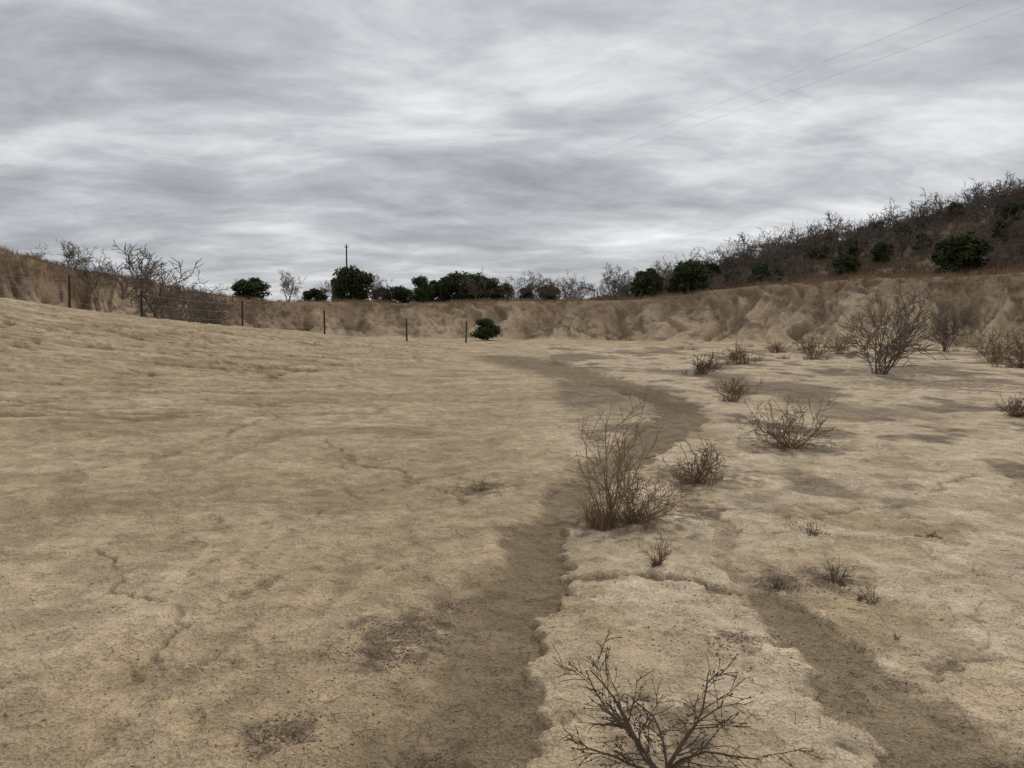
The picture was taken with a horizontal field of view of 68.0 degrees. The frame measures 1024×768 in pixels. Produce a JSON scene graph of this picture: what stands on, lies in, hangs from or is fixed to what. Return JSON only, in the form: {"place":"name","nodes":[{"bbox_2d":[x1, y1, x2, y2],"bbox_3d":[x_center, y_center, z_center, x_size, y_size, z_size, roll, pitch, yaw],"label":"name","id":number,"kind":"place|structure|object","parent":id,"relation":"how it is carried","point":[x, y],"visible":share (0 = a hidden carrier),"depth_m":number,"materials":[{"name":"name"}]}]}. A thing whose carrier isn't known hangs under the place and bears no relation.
{"place":"outdoors","nodes":[
{"label":"outdoors","id":0,"kind":"place"},
{"bbox_2d":[0,298,1023,767],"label":"ground","id":1,"kind":"structure","parent":0,"point":[104,374],"depth_m":5.39,"materials":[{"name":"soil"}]},
{"bbox_2d":[3,316,17,325],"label":"dry weed","id":2,"kind":"object","parent":1,"relation":"on","point":[9,322],"visible":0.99,"depth_m":20.95,"materials":[{"name":"brown plant"}]},
{"bbox_2d":[111,241,202,317],"bbox_3d":[-18.691,-5.160,40.046,4.765,4.462,4.825,-4,6,-44],"label":"bare tree","id":3,"kind":"object","parent":1,"relation":"on","point":[144,275],"visible":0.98,"depth_m":39.39,"materials":[{"name":"grey plant"}]},
{"bbox_2d":[0,273,466,342],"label":"wire fence","id":4,"kind":"object","parent":1,"relation":"on","point":[69,295],"visible":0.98,"depth_m":36.90,"materials":[{"name":"metal"}]},
{"bbox_2d":[470,481,488,491],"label":"dry weed","id":5,"kind":"object","parent":1,"relation":"on","point":[481,487],"visible":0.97,"depth_m":7.63,"materials":[{"name":"brown plant"}]},
{"bbox_2d":[469,318,502,339],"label":"juniper tree","id":6,"kind":"object","parent":1,"relation":"on","point":[488,329],"visible":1,"depth_m":74.91,"materials":[{"name":"green plant"}]},
{"bbox_2d":[20,394,960,744],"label":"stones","id":7,"kind":"object","parent":1,"relation":"on","point":[478,564],"visible":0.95,"depth_m":4.09,"materials":[{"name":"grey stone"}]},
{"bbox_2d":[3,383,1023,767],"bbox_3d":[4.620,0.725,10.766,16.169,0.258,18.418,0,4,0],"label":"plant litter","id":8,"kind":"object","parent":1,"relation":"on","point":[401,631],"visible":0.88,"depth_m":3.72,"materials":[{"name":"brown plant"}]},
{"bbox_2d":[545,396,664,530],"bbox_3d":[0.777,0.619,5.924,0.881,1.109,1.128,1,5,17],"label":"dry shrub","id":9,"kind":"object","parent":1,"relation":"on","point":[604,520],"visible":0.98,"depth_m":6.01,"materials":[{"name":"brown plant"}]},
{"bbox_2d":[584,456,706,530],"bbox_3d":[1.074,0.856,6.138,0.930,0.591,0.757,0,4,0],"label":"dry shrub","id":10,"kind":"object","parent":1,"relation":"on","point":[635,518],"visible":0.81,"depth_m":6.12,"materials":[{"name":"brown plant"}]},
{"bbox_2d":[635,530,677,566],"bbox_3d":[0.975,1.089,5.019,0.277,0.242,0.275,2,5,29],"label":"dry weed","id":11,"kind":"object","parent":1,"relation":"on","point":[653,562],"visible":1,"depth_m":5.00,"materials":[{"name":"brown plant"}]},
{"bbox_2d":[552,630,822,767],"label":"dead branching weed","id":12,"kind":"object","parent":1,"relation":"on","point":[627,727],"visible":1,"depth_m":2.80,"materials":[{"name":"brown plant"}]},
{"bbox_2d":[662,435,734,484],"bbox_3d":[1.903,0.756,7.790,0.688,0.511,0.678,0,4,0],"label":"dry shrub","id":13,"kind":"object","parent":1,"relation":"on","point":[700,477],"visible":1,"depth_m":7.69,"materials":[{"name":"brown plant"}]},
{"bbox_2d":[680,350,726,374],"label":"dry shrub","id":14,"kind":"object","parent":1,"relation":"on","point":[702,366],"visible":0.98,"depth_m":24.32,"materials":[{"name":"brown plant"}]},
{"bbox_2d":[702,375,765,401],"bbox_3d":[4.794,0.082,16.379,1.080,0.628,1.056,-1,5,-18],"label":"dry shrub","id":15,"kind":"object","parent":1,"relation":"on","point":[739,390],"visible":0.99,"depth_m":16.26,"materials":[{"name":"brown plant"}]},
{"bbox_2d":[715,337,761,364],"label":"dry shrub","id":16,"kind":"object","parent":1,"relation":"on","point":[739,353],"visible":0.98,"depth_m":31.53,"materials":[{"name":"brown plant"}]},
{"bbox_2d":[768,577,787,590],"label":"dry weed","id":17,"kind":"object","parent":1,"relation":"on","point":[776,585],"visible":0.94,"depth_m":4.67,"materials":[{"name":"brown plant"}]},
{"bbox_2d":[766,340,797,352],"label":"dry shrub","id":18,"kind":"object","parent":1,"relation":"on","point":[777,349],"visible":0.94,"depth_m":45.15,"materials":[{"name":"brown plant"}]},
{"bbox_2d":[735,393,842,450],"bbox_3d":[3.611,0.479,9.780,1.230,0.734,1.216,-4,6,-40],"label":"dry shrub","id":19,"kind":"object","parent":1,"relation":"on","point":[779,437],"visible":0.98,"depth_m":9.76,"materials":[{"name":"brown plant"}]},
{"bbox_2d":[790,332,830,359],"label":"dry shrub","id":20,"kind":"object","parent":1,"relation":"on","point":[810,348],"visible":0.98,"depth_m":38.02,"materials":[{"name":"brown plant"}]},
{"bbox_2d":[805,519,829,535],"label":"dry weed","id":21,"kind":"object","parent":1,"relation":"on","point":[810,531],"visible":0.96,"depth_m":5.76,"materials":[{"name":"brown plant"}]},
{"bbox_2d":[814,333,858,353],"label":"dry shrub","id":22,"kind":"object","parent":1,"relation":"on","point":[836,347],"visible":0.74,"depth_m":43.12,"materials":[{"name":"brown plant"}]},
{"bbox_2d":[820,555,857,586],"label":"dry weed","id":23,"kind":"object","parent":1,"relation":"on","point":[832,573],"visible":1,"depth_m":4.71,"materials":[{"name":"brown plant"}]},
{"bbox_2d":[856,580,882,604],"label":"dry weed","id":24,"kind":"object","parent":1,"relation":"on","point":[860,598],"visible":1,"depth_m":4.43,"materials":[{"name":"brown plant"}]},
{"bbox_2d":[752,376,1022,534],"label":"sprigs","id":25,"kind":"object","parent":1,"relation":"on","point":[872,445],"visible":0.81,"depth_m":6.31,"materials":[{"name":"brown plant"}]},
{"bbox_2d":[832,277,958,374],"bbox_3d":[12.605,-1.841,25.000,3.642,3.152,4.249,3,5,31],"label":"bare bush","id":26,"kind":"object","parent":1,"relation":"on","point":[898,349],"visible":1,"depth_m":25.31,"materials":[{"name":"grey plant"}]},
{"bbox_2d":[889,632,904,641],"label":"dry weed","id":27,"kind":"object","parent":1,"relation":"on","point":[896,637],"visible":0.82,"depth_m":3.89,"materials":[{"name":"brown plant"}]},
{"bbox_2d":[914,529,943,540],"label":"dry weed","id":28,"kind":"object","parent":1,"relation":"on","point":[929,535],"visible":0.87,"depth_m":5.78,"materials":[{"name":"brown plant"}]},
{"bbox_2d":[917,296,980,351],"bbox_3d":[27.266,-3.762,47.313,3.043,3.517,3.251,0,4,0],"label":"bare bush","id":29,"kind":"object","parent":1,"relation":"on","point":[946,336],"visible":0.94,"depth_m":47.32,"materials":[{"name":"brown plant"}]},
{"bbox_2d":[959,324,1023,361],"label":"dry shrub","id":30,"kind":"object","parent":1,"relation":"on","point":[993,349],"visible":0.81,"depth_m":33.99,"materials":[{"name":"brown plant"}]},
{"bbox_2d":[983,331,1023,367],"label":"dry shrub","id":31,"kind":"object","parent":1,"relation":"on","point":[1020,362],"visible":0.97,"depth_m":28.86,"materials":[{"name":"brown plant"}]},
{"bbox_2d":[996,393,1023,417],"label":"dry shrub","id":32,"kind":"object","parent":1,"relation":"on","point":[1016,407],"visible":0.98,"depth_m":13.60,"materials":[{"name":"brown plant"}]},
{"bbox_2d":[0,250,1023,348],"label":"eroded bank","id":33,"kind":"structure","parent":0,"point":[777,318],"depth_m":82.50,"materials":[{"name":"soil"}]},
{"bbox_2d":[55,248,113,289],"bbox_3d":[-31.932,-8.682,57.054,4.172,3.236,4.148,2,5,29],"label":"bare tree","id":34,"kind":"object","parent":33,"relation":"on","point":[88,274],"visible":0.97,"depth_m":57.05,"materials":[{"name":"grey plant"}]},
{"bbox_2d":[86,246,160,298],"bbox_3d":[-30.426,-8.662,59.343,6.178,4.180,4.590,-3,5,-32],"label":"bare tree","id":35,"kind":"object","parent":33,"relation":"on","point":[114,277],"visible":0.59,"depth_m":59.44,"materials":[{"name":"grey plant"}]},
{"bbox_2d":[121,275,212,323],"bbox_3d":[-22.470,-5.038,49.587,6.178,4.180,4.590,-3,5,-31],"label":"bare tree","id":36,"kind":"object","parent":33,"relation":"on","point":[167,311],"visible":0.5,"depth_m":50.05,"materials":[{"name":"grey plant"}]},
{"bbox_2d":[129,283,210,323],"bbox_3d":[-25.434,-5.637,57.133,5.476,4.247,5.444,2,5,27],"label":"bare tree","id":37,"kind":"object","parent":33,"relation":"on","point":[193,311],"visible":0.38,"depth_m":57.07,"materials":[{"name":"grey plant"}]},
{"bbox_2d":[151,266,232,321],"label":"bare tree","id":38,"kind":"object","parent":33,"relation":"on","point":[203,283],"visible":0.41,"depth_m":65.74,"materials":[{"name":"grey plant"}]},
{"bbox_2d":[176,284,234,323],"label":"bare tree","id":39,"kind":"object","parent":33,"relation":"on","point":[220,301],"visible":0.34,"depth_m":71.16,"materials":[{"name":"grey plant"}]},
{"bbox_2d":[181,287,238,323],"bbox_3d":[-25.564,-6.060,64.088,5.181,4.239,5.117,4,6,43],"label":"bare tree","id":40,"kind":"object","parent":33,"relation":"on","point":[213,312],"visible":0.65,"depth_m":63.40,"materials":[{"name":"grey plant"}]},
{"bbox_2d":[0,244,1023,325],"bbox_3d":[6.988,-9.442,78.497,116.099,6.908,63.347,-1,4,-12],"label":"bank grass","id":41,"kind":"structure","parent":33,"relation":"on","point":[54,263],"depth_m":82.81,"materials":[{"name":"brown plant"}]},
{"bbox_2d":[0,253,1023,338],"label":"bank brush","id":42,"kind":"object","parent":33,"relation":"on","point":[710,301],"visible":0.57,"depth_m":82.14,"materials":[{"name":"plant"}]},
{"bbox_2d":[676,273,1020,360],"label":"floor tufts","id":43,"kind":"object","parent":33,"relation":"on","point":[1006,281],"visible":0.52,"depth_m":52.34,"materials":[{"name":"brown plant"}]},
{"bbox_2d":[0,0,1023,301],"label":"sky","id":44,"kind":"structure","parent":0,"point":[246,138],"materials":[{"name":"grey"}]},
{"bbox_2d":[1,393,1023,767],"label":"fallen twigs","id":45,"kind":"object","parent":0,"point":[517,587],"visible":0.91,"depth_m":4.50,"materials":[{"name":"brown wood"}]},
{"bbox_2d":[589,198,1023,300],"bbox_3d":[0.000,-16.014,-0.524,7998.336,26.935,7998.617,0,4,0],"label":"hillside","id":46,"kind":"structure","parent":0,"point":[933,265],"depth_m":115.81,"materials":[{"name":"brown plant"}]},
{"bbox_2d":[54,239,97,268],"bbox_3d":[-35.320,-10.306,61.634,3.434,2.810,3.392,4,6,44],"label":"bare tree","id":47,"kind":"object","parent":46,"relation":"on","point":[71,254],"visible":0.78,"depth_m":61.07,"materials":[{"name":"grey plant"}]},
{"bbox_2d":[230,277,272,300],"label":"juniper tree","id":48,"kind":"object","parent":46,"relation":"on","point":[252,287],"visible":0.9,"depth_m":86.47,"materials":[{"name":"green plant"}]},
{"bbox_2d":[278,269,304,301],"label":"bare tree","id":49,"kind":"object","parent":46,"relation":"on","point":[287,283],"visible":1,"depth_m":91.12,"materials":[{"name":"grey plant"}]},
{"bbox_2d":[300,287,328,301],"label":"juniper tree","id":50,"kind":"object","parent":46,"relation":"on","point":[313,293],"visible":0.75,"depth_m":102.53,"materials":[{"name":"green plant"}]},
{"bbox_2d":[317,280,348,301],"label":"bare tree","id":51,"kind":"object","parent":46,"relation":"on","point":[329,289],"visible":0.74,"depth_m":99.27,"materials":[{"name":"grey plant"}]},
{"bbox_2d":[332,264,376,300],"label":"juniper tree","id":52,"kind":"object","parent":46,"relation":"on","point":[355,283],"visible":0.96,"depth_m":98.04,"materials":[{"name":"green plant"}]},
{"bbox_2d":[20,243,735,323],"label":"plateau brush","id":53,"kind":"object","parent":46,"relation":"on","point":[40,255],"visible":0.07,"depth_m":73.08,"materials":[{"name":"brown plant"}]},
{"bbox_2d":[368,271,393,301],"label":"bare tree","id":54,"kind":"object","parent":46,"relation":"on","point":[378,287],"visible":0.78,"depth_m":109.02,"materials":[{"name":"grey plant"}]},
{"bbox_2d":[330,271,557,302],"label":"juniper row","id":55,"kind":"object","parent":46,"relation":"on","point":[424,291],"visible":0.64,"depth_m":110.07,"materials":[{"name":"green plant"}]},
{"bbox_2d":[456,267,493,300],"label":"bare tree","id":56,"kind":"object","parent":46,"relation":"on","point":[473,289],"visible":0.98,"depth_m":107.38,"materials":[{"name":"grey plant"}]},
{"bbox_2d":[494,271,536,299],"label":"bare tree","id":57,"kind":"object","parent":46,"relation":"on","point":[520,284],"visible":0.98,"depth_m":110.52,"materials":[{"name":"grey plant"}]},
{"bbox_2d":[523,270,559,300],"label":"bare tree","id":58,"kind":"object","parent":46,"relation":"on","point":[538,289],"visible":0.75,"depth_m":114.84,"materials":[{"name":"grey plant"}]},
{"bbox_2d":[532,270,582,299],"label":"bare tree","id":59,"kind":"object","parent":46,"relation":"on","point":[551,286],"visible":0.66,"depth_m":111.53,"materials":[{"name":"grey plant"}]},
{"bbox_2d":[547,273,589,299],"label":"bare tree","id":60,"kind":"object","parent":46,"relation":"on","point":[563,289],"visible":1,"depth_m":106.58,"materials":[{"name":"grey plant"}]},
{"bbox_2d":[557,277,595,298],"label":"bare tree","id":61,"kind":"object","parent":46,"relation":"on","point":[589,289],"visible":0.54,"depth_m":116.26,"materials":[{"name":"grey plant"}]},
{"bbox_2d":[577,282,612,298],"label":"bare tree","id":62,"kind":"object","parent":46,"relation":"on","point":[597,295],"visible":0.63,"depth_m":119.37,"materials":[{"name":"grey plant"}]},
{"bbox_2d":[596,263,636,297],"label":"bare tree","id":63,"kind":"object","parent":46,"relation":"on","point":[611,282],"visible":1,"depth_m":108.80,"materials":[{"name":"grey plant"}]},
{"bbox_2d":[612,272,642,294],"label":"bare tree","id":64,"kind":"object","parent":46,"relation":"on","point":[627,282],"visible":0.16,"depth_m":118.61,"materials":[{"name":"grey plant"}]},
{"bbox_2d":[630,267,665,297],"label":"juniper tree","id":65,"kind":"object","parent":46,"relation":"on","point":[646,279],"visible":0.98,"depth_m":102.47,"materials":[{"name":"green plant"}]},
{"bbox_2d":[648,260,673,291],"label":"bare tree","id":66,"kind":"object","parent":46,"relation":"on","point":[664,278],"visible":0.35,"depth_m":114.02,"materials":[{"name":"grey plant"}]},
{"bbox_2d":[665,259,712,293],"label":"juniper tree","id":67,"kind":"object","parent":46,"relation":"on","point":[686,276],"visible":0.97,"depth_m":98.07,"materials":[{"name":"green plant"}]},
{"bbox_2d":[605,171,1023,297],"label":"hillside brush","id":68,"kind":"object","parent":46,"relation":"on","point":[1010,210],"visible":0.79,"depth_m":119.37,"materials":[{"name":"brown plant"}]},
{"bbox_2d":[933,231,994,273],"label":"juniper tree","id":69,"kind":"object","parent":46,"relation":"on","point":[958,253],"visible":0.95,"depth_m":87.84,"materials":[{"name":"green plant"}]},
{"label":"utility pole","id":70,"kind":"object","parent":46,"relation":"on","visible":0},
{"bbox_2d":[356,0,1021,243],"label":"power lines","id":71,"kind":"object","parent":70,"relation":"attached to","point":[765,100],"visible":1,"depth_m":34.89,"materials":[{"name":"metal"}]}
]}

